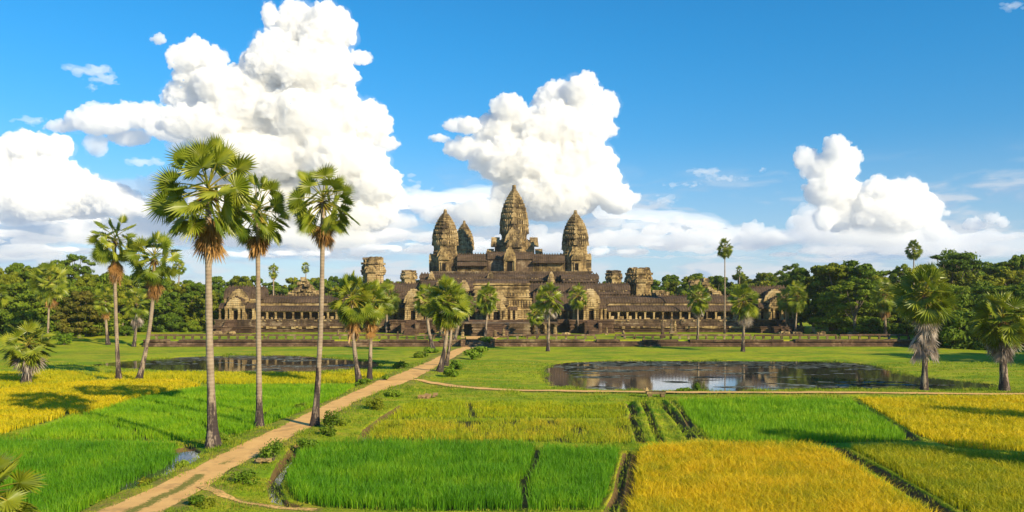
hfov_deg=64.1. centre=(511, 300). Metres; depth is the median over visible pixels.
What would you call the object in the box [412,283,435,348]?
sugar palm
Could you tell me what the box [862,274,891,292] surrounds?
forest tree
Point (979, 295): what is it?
forest tree
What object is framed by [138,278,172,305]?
forest tree
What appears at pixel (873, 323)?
bush
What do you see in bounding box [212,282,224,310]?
forest tree
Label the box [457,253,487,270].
gallery
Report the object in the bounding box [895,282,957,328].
forest tree
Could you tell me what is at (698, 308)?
sugar palm
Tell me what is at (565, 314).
entrance range
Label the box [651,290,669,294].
ruined library
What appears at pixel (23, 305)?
forest tree
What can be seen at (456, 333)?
sugar palm
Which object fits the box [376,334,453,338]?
stone balustrade
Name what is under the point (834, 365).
pond weed
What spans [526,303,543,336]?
sugar palm
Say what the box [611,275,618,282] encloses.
blind door
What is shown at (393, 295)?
sugar palm
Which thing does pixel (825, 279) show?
forest tree
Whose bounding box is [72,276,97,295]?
forest tree
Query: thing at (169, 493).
dirt path
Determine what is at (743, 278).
forest tree
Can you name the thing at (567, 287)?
gallery
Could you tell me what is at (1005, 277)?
forest tree
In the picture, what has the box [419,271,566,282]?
gallery
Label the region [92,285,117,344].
sugar palm
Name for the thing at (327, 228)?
sugar palm
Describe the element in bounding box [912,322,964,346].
forest tree
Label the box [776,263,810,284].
forest tree
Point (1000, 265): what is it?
forest tree
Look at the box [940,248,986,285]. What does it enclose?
forest tree
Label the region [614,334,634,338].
stone balustrade
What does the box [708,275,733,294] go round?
forest tree
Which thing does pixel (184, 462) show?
bush
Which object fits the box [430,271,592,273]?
temple pyramid
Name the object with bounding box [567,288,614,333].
gate pavilion
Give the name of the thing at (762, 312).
door
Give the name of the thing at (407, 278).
blind door
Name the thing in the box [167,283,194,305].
forest tree
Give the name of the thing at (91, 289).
forest tree
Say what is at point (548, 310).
sugar palm
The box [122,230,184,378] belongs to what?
sugar palm
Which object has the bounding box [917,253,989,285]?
forest tree
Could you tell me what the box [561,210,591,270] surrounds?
temple tower
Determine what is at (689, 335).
stone balustrade
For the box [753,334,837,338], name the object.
stone balustrade
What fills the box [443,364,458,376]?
bush
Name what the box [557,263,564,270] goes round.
window
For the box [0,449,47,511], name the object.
sugar palm
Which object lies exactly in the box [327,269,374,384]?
sugar palm
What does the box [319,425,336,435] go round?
bush
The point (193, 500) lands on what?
bush
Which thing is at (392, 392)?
bush
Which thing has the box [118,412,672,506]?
ditch water
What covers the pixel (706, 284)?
ruined library
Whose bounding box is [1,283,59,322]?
forest tree
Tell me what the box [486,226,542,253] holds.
tower shoulders
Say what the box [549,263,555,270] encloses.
window
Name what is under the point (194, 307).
forest tree
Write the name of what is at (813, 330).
standing stone
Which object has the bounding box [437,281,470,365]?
sugar palm
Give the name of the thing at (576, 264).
door
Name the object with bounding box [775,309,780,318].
door
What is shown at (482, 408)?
rice paddy
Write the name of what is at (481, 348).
bush
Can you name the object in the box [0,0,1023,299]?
sky
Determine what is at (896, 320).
forest tree
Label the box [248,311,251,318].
door
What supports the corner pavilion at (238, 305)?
on the ground at (90, 350)
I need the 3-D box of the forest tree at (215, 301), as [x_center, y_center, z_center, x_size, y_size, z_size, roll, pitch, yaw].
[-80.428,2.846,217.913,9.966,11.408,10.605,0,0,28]
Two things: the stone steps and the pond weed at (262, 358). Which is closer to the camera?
the pond weed at (262, 358)
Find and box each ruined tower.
[360,256,386,284]
[400,270,417,282]
[605,270,622,282]
[624,267,652,294]
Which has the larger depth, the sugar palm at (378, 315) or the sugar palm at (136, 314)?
the sugar palm at (136, 314)
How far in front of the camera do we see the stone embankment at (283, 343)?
169.43 m
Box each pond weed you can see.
[133,356,353,370]
[559,362,937,389]
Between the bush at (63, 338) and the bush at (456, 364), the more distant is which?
the bush at (63, 338)
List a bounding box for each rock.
[254,458,271,463]
[417,395,429,398]
[424,393,437,397]
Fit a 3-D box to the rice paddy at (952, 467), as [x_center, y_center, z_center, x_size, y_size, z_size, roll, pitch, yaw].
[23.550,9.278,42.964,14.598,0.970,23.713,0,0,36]
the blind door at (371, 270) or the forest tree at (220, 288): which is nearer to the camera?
the blind door at (371, 270)
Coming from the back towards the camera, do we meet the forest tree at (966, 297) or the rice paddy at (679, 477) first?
the forest tree at (966, 297)
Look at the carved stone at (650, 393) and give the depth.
80.64 m
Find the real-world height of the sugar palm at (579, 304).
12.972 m
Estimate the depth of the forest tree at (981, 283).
206.30 m
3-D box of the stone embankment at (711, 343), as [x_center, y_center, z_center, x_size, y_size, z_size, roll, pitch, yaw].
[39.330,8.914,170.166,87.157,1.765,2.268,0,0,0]
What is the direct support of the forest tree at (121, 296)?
on the ground at (90, 350)
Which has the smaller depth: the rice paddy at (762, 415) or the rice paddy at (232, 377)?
the rice paddy at (762, 415)
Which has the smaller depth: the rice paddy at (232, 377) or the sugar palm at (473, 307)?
the rice paddy at (232, 377)
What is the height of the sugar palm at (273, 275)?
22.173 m
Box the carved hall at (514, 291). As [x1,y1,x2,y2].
[473,277,531,318]
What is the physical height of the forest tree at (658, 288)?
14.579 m
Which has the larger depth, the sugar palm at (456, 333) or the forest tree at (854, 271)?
the forest tree at (854, 271)
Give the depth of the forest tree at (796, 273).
243.72 m
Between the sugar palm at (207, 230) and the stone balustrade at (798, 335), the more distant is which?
the stone balustrade at (798, 335)
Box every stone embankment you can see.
[142,339,460,346]
[495,339,911,346]
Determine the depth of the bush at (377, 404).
71.22 m
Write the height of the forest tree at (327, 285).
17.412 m
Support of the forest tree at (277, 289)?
on the ground at (90, 350)
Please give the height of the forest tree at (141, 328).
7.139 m
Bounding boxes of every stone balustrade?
[151,334,265,338]
[266,334,367,338]
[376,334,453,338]
[507,334,596,338]
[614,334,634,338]
[635,334,751,338]
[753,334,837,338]
[838,334,910,338]
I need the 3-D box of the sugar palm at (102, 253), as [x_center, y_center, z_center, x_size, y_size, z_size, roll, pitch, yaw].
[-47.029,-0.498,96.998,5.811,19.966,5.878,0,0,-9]
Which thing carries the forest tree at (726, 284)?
on the ground at (90, 350)
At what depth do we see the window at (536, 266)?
279.98 m
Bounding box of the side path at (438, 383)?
[387,379,1023,394]
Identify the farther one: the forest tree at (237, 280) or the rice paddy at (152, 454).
the forest tree at (237, 280)
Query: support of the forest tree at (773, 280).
on the ground at (90, 350)
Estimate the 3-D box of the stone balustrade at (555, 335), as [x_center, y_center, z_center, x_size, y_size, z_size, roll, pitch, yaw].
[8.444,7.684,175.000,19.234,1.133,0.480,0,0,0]
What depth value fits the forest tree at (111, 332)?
192.87 m
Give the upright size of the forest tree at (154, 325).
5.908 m
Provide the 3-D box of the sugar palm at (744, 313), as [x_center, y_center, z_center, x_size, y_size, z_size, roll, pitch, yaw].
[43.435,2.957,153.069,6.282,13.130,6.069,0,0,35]
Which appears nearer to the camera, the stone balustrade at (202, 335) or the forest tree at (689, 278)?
the stone balustrade at (202, 335)
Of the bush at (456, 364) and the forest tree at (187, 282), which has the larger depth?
the forest tree at (187, 282)
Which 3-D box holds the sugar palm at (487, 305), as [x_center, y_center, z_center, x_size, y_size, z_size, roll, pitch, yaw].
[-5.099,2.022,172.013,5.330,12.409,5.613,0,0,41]
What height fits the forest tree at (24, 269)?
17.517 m
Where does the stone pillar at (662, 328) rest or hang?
on the ground at (90, 350)
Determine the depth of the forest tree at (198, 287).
229.77 m
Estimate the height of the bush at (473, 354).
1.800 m
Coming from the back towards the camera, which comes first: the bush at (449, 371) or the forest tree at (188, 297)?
the forest tree at (188, 297)
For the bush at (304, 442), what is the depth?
51.65 m
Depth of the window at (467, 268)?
279.98 m
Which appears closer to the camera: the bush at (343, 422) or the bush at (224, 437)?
the bush at (224, 437)
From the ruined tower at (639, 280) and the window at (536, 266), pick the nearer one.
the ruined tower at (639, 280)
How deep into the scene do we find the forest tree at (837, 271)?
213.15 m
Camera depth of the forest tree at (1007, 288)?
179.60 m
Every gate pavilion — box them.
[389,288,436,333]
[469,292,522,321]
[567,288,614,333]
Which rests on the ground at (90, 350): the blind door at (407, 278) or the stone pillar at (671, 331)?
the stone pillar at (671, 331)
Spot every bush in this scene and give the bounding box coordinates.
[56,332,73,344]
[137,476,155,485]
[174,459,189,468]
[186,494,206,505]
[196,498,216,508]
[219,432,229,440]
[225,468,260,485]
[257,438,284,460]
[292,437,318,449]
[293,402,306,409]
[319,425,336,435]
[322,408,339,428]
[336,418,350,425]
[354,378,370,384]
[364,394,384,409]
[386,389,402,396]
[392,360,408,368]
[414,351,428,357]
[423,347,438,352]
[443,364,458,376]
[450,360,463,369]
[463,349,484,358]
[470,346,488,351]
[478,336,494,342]
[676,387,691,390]
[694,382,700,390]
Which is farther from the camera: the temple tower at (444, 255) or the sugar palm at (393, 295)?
the temple tower at (444, 255)
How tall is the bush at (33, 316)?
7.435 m
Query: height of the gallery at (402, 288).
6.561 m
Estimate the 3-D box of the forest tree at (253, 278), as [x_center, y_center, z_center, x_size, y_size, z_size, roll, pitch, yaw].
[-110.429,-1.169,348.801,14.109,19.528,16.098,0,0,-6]
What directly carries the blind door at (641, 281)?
in the ruined tower at (639, 280)
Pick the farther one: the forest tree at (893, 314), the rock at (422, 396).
the forest tree at (893, 314)
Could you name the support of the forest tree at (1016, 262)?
on the ground at (90, 350)
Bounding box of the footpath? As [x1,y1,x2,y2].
[196,485,316,510]
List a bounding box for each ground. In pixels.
[0,313,1023,511]
[466,336,498,338]
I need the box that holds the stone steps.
[461,339,494,346]
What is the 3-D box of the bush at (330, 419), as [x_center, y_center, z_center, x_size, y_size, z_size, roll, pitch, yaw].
[-13.155,8.603,59.475,1.396,1.589,1.215,0,0,0]
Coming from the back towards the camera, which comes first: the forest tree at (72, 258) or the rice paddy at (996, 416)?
the forest tree at (72, 258)
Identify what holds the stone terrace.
on the ground at (90, 350)
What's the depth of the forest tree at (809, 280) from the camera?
239.82 m
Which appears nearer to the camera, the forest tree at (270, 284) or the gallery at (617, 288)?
the gallery at (617, 288)
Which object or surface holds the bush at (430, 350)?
on the ground at (90, 350)
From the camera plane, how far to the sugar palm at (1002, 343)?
87.43 m
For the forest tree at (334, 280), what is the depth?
343.01 m
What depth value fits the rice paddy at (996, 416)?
65.04 m
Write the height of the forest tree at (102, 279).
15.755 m
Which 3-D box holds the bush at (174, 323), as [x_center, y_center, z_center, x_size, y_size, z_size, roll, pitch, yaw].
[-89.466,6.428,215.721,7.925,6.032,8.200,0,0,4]
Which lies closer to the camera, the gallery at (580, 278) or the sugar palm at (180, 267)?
the sugar palm at (180, 267)
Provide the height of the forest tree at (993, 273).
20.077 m
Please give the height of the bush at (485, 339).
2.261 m
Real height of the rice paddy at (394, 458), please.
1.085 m
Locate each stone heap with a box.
[224,331,235,333]
[778,331,789,333]
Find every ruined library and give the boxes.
[288,277,318,294]
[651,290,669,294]
[688,278,721,294]
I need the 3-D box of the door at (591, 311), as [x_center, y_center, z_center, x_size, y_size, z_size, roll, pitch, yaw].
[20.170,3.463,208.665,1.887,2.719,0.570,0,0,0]
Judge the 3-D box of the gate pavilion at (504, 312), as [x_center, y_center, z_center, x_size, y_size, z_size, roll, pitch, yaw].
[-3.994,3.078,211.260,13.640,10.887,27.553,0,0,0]
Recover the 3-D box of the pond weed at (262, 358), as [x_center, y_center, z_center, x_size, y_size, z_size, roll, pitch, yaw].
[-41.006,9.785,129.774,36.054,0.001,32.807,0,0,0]
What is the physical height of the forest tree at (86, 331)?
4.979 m
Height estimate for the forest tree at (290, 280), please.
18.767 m
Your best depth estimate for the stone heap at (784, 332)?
195.70 m
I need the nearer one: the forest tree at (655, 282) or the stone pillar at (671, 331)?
the stone pillar at (671, 331)
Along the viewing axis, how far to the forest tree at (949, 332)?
160.73 m
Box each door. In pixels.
[232,309,237,318]
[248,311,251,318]
[365,265,376,282]
[404,275,411,282]
[410,309,414,319]
[441,262,446,270]
[492,310,499,319]
[505,261,513,270]
[573,262,579,270]
[588,309,593,319]
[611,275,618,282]
[635,276,647,294]
[761,311,764,318]
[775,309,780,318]
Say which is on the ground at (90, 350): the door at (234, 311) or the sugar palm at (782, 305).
the sugar palm at (782, 305)
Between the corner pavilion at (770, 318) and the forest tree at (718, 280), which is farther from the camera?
the forest tree at (718, 280)
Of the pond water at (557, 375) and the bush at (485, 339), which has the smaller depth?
the pond water at (557, 375)
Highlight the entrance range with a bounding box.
[425,291,579,331]
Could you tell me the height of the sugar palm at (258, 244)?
19.208 m
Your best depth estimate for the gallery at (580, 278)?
246.98 m
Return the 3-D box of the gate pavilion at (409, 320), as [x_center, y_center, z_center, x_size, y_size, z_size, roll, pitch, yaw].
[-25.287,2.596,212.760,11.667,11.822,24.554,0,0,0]
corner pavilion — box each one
[213,285,268,333]
[749,285,805,333]
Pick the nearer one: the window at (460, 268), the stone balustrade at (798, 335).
the stone balustrade at (798, 335)
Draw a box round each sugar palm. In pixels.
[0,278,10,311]
[0,319,56,382]
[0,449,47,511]
[25,261,68,337]
[84,214,136,378]
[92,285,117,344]
[121,287,149,346]
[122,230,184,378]
[140,133,263,447]
[173,258,186,282]
[222,172,291,427]
[268,263,278,294]
[284,162,359,425]
[301,262,309,276]
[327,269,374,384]
[355,279,392,379]
[373,278,400,332]
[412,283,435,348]
[423,274,472,371]
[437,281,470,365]
[453,294,471,339]
[468,294,476,320]
[474,282,499,336]
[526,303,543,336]
[534,281,563,350]
[567,283,587,332]
[685,281,711,339]
[716,237,732,333]
[726,282,758,351]
[736,265,743,283]
[776,286,794,326]
[785,280,809,331]
[870,277,897,337]
[889,262,959,389]
[904,239,923,284]
[967,290,1023,390]
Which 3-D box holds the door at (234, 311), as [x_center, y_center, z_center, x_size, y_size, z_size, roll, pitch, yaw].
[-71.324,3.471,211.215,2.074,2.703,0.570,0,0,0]
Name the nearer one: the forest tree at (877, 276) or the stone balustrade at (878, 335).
the stone balustrade at (878, 335)
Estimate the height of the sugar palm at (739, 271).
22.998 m
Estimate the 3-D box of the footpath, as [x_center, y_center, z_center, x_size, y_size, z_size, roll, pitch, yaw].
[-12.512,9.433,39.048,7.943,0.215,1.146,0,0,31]
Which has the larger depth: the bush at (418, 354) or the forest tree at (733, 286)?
the forest tree at (733, 286)
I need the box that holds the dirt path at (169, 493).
[97,347,472,511]
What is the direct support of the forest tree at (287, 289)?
on the ground at (90, 350)
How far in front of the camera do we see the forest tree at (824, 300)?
202.24 m
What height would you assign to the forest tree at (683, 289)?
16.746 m
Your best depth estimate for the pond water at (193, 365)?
125.83 m
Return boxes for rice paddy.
[0,368,96,386]
[0,377,200,433]
[0,435,178,511]
[15,382,355,440]
[92,369,386,383]
[283,434,621,511]
[364,415,634,443]
[388,399,627,418]
[619,437,943,511]
[677,395,906,443]
[849,438,1023,511]
[857,392,1023,450]
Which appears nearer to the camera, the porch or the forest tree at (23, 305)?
the forest tree at (23, 305)
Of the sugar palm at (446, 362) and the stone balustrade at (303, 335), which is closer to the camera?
the sugar palm at (446, 362)
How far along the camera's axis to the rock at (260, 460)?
46.83 m
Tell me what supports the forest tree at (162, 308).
on the ground at (90, 350)
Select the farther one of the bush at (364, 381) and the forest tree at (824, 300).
the forest tree at (824, 300)
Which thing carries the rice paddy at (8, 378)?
on the ground at (90, 350)
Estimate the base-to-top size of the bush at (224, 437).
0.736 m
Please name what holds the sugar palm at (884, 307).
on the ground at (90, 350)
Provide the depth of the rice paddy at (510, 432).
59.52 m
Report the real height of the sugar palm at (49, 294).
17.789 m
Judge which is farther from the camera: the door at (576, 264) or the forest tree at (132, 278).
the door at (576, 264)
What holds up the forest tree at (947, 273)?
on the ground at (90, 350)
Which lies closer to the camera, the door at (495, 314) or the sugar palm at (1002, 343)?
the sugar palm at (1002, 343)
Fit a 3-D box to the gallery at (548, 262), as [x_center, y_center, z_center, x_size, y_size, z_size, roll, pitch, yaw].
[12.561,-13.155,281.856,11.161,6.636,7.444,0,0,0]
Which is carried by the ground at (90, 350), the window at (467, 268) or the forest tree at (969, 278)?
the forest tree at (969, 278)
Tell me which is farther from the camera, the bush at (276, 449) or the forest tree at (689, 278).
the forest tree at (689, 278)
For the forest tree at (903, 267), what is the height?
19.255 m
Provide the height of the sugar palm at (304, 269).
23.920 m
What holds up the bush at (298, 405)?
on the ground at (90, 350)
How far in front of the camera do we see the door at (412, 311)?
208.73 m
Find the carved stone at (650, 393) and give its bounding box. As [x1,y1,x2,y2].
[643,387,665,396]
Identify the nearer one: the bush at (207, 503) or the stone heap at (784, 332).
the bush at (207, 503)
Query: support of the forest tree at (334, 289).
on the ground at (90, 350)
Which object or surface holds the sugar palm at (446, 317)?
on the ground at (90, 350)
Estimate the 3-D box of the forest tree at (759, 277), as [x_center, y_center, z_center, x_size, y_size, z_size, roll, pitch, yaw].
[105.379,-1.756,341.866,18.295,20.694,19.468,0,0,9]
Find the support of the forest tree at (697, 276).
on the ground at (90, 350)
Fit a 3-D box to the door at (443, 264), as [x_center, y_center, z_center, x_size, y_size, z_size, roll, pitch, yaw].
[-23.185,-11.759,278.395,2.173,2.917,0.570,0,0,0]
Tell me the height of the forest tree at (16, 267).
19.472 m
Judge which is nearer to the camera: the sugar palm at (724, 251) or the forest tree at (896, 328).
the forest tree at (896, 328)
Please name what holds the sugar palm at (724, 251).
on the ground at (90, 350)
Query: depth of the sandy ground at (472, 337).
179.08 m
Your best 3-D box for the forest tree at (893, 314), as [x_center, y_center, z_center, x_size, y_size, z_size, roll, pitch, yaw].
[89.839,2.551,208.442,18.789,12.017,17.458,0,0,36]
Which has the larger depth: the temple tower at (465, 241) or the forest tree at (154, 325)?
the temple tower at (465, 241)
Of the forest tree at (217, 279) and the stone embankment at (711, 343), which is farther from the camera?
the forest tree at (217, 279)
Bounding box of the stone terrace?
[438,321,557,336]
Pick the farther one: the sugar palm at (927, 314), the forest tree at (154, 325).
the forest tree at (154, 325)
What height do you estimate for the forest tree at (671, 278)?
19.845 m
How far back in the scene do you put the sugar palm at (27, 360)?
94.16 m
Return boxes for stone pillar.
[660,319,665,337]
[669,320,673,333]
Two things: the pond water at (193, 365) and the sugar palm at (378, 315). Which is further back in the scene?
the pond water at (193, 365)
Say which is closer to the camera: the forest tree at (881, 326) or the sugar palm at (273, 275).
the forest tree at (881, 326)
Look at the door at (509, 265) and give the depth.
275.84 m
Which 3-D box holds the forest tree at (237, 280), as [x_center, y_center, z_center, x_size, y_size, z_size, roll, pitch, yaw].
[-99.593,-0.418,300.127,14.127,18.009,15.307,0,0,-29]
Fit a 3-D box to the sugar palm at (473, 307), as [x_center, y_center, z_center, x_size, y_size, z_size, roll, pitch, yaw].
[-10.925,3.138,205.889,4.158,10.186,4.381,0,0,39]
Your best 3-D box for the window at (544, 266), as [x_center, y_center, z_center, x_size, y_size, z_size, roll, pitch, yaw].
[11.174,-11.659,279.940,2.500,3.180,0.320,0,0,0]
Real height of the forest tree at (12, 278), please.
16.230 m
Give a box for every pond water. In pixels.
[93,355,383,371]
[540,361,997,390]
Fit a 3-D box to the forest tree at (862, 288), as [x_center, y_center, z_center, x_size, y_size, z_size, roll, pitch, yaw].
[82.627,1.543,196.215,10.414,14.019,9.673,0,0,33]
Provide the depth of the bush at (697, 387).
87.71 m
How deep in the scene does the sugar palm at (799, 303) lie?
201.31 m
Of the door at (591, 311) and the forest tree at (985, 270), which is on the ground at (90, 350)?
the forest tree at (985, 270)
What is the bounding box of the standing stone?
[810,323,815,333]
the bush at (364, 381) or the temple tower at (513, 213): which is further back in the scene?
the temple tower at (513, 213)
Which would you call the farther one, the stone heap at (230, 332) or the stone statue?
the stone statue
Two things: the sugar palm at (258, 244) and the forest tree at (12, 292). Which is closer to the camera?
the sugar palm at (258, 244)
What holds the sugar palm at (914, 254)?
on the ground at (90, 350)
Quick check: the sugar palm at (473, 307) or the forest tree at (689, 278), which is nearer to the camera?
the sugar palm at (473, 307)
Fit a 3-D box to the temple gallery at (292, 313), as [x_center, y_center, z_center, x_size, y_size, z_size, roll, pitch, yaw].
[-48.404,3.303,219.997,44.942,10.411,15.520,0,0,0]
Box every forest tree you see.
[0,271,23,308]
[0,279,83,329]
[0,284,26,329]
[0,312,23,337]
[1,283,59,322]
[3,271,75,308]
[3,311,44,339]
[4,262,31,273]
[8,267,53,295]
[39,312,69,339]
[50,290,104,337]
[51,285,125,330]
[53,254,97,277]
[56,263,79,286]
[72,273,108,290]
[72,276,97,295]
[73,319,101,337]
[87,274,141,319]
[95,322,118,335]
[107,278,145,325]
[114,325,133,335]
[122,273,144,298]
[124,317,153,331]
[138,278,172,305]
[138,289,184,328]
[139,314,166,331]
[140,289,164,307]
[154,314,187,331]
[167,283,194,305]
[168,280,195,290]
[171,293,194,321]
[179,282,217,316]
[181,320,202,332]
[184,295,204,330]
[190,290,223,328]
[212,276,229,289]
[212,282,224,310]
[225,275,254,288]
[250,275,263,285]
[261,281,281,294]
[268,286,280,295]
[278,284,296,295]
[281,277,297,294]
[310,279,334,294]
[324,276,340,292]
[329,287,346,294]
[651,279,662,287]
[651,286,669,292]
[661,274,681,290]
[662,281,679,294]
[676,281,688,294]
[681,276,694,285]
[687,273,715,284]
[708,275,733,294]
[708,276,728,287]
[726,274,748,286]
[729,284,739,294]
[752,272,778,286]
[758,281,774,286]
[764,273,781,286]
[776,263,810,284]
[781,267,815,325]
[794,265,829,328]
[807,275,837,330]
[808,284,875,333]
[813,262,848,330]
[827,291,899,332]
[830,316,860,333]
[833,278,878,333]
[835,259,879,315]
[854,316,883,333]
[860,290,914,328]
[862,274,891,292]
[877,269,901,283]
[879,320,893,333]
[890,264,908,284]
[890,323,903,333]
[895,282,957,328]
[909,285,976,332]
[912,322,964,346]
[915,268,960,296]
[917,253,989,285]
[936,310,987,349]
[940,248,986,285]
[944,271,982,285]
[962,285,1006,309]
[963,275,1000,285]
[969,281,991,288]
[974,261,1015,285]
[976,266,990,274]
[977,285,1015,306]
[984,263,1013,284]
[994,269,1023,285]
[999,285,1023,306]
[1008,254,1023,283]
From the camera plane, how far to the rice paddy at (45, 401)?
79.23 m
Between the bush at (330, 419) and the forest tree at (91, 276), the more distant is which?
the forest tree at (91, 276)
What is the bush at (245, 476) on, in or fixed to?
on the ground at (90, 350)
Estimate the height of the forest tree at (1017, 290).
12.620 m
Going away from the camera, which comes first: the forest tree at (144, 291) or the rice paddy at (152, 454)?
the rice paddy at (152, 454)
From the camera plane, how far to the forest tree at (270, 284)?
347.43 m
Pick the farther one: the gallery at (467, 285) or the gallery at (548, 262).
the gallery at (548, 262)
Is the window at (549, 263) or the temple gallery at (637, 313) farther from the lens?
the window at (549, 263)
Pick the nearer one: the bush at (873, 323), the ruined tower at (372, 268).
the bush at (873, 323)
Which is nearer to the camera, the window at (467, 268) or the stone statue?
the stone statue
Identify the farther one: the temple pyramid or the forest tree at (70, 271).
the temple pyramid
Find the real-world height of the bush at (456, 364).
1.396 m
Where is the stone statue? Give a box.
[673,321,676,333]
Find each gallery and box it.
[255,294,404,331]
[380,282,421,294]
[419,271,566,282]
[421,278,474,292]
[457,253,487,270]
[529,282,597,297]
[532,253,564,270]
[560,273,598,282]
[596,282,629,294]
[600,294,756,331]
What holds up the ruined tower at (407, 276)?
on the temple pyramid
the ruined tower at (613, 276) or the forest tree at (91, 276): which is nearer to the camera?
the forest tree at (91, 276)
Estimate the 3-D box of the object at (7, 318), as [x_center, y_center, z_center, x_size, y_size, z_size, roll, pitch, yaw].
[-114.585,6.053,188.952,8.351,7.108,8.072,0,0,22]
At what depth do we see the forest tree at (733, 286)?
314.61 m
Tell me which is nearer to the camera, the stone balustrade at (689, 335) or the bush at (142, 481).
the bush at (142, 481)
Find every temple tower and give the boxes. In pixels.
[429,209,458,271]
[457,220,473,253]
[499,185,528,250]
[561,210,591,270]
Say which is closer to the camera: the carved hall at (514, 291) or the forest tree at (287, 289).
the carved hall at (514, 291)
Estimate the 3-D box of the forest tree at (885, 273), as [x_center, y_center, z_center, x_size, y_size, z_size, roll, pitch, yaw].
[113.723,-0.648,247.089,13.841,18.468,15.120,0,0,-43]
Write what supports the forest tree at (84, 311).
on the ground at (90, 350)
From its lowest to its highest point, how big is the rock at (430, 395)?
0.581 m
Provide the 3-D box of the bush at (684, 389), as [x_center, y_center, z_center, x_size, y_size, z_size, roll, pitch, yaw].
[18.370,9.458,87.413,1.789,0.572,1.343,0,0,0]
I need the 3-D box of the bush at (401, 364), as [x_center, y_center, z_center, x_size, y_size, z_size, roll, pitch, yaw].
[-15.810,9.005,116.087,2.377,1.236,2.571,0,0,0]
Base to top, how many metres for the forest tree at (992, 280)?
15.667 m
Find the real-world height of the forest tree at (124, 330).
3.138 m
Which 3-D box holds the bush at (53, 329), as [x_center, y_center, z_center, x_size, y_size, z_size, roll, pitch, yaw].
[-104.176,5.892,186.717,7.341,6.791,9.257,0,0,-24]
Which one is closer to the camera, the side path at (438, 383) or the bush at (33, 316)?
the side path at (438, 383)
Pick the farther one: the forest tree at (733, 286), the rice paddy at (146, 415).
the forest tree at (733, 286)
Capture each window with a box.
[458,266,464,270]
[465,266,471,270]
[533,263,539,270]
[541,263,547,270]
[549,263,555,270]
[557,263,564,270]
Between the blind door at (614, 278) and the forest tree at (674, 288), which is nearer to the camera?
the blind door at (614, 278)
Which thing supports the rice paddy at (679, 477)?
on the ground at (90, 350)
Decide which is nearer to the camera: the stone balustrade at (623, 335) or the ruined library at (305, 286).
the stone balustrade at (623, 335)
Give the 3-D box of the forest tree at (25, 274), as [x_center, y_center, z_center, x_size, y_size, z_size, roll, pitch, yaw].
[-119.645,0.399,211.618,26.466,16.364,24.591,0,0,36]
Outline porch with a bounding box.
[487,246,533,270]

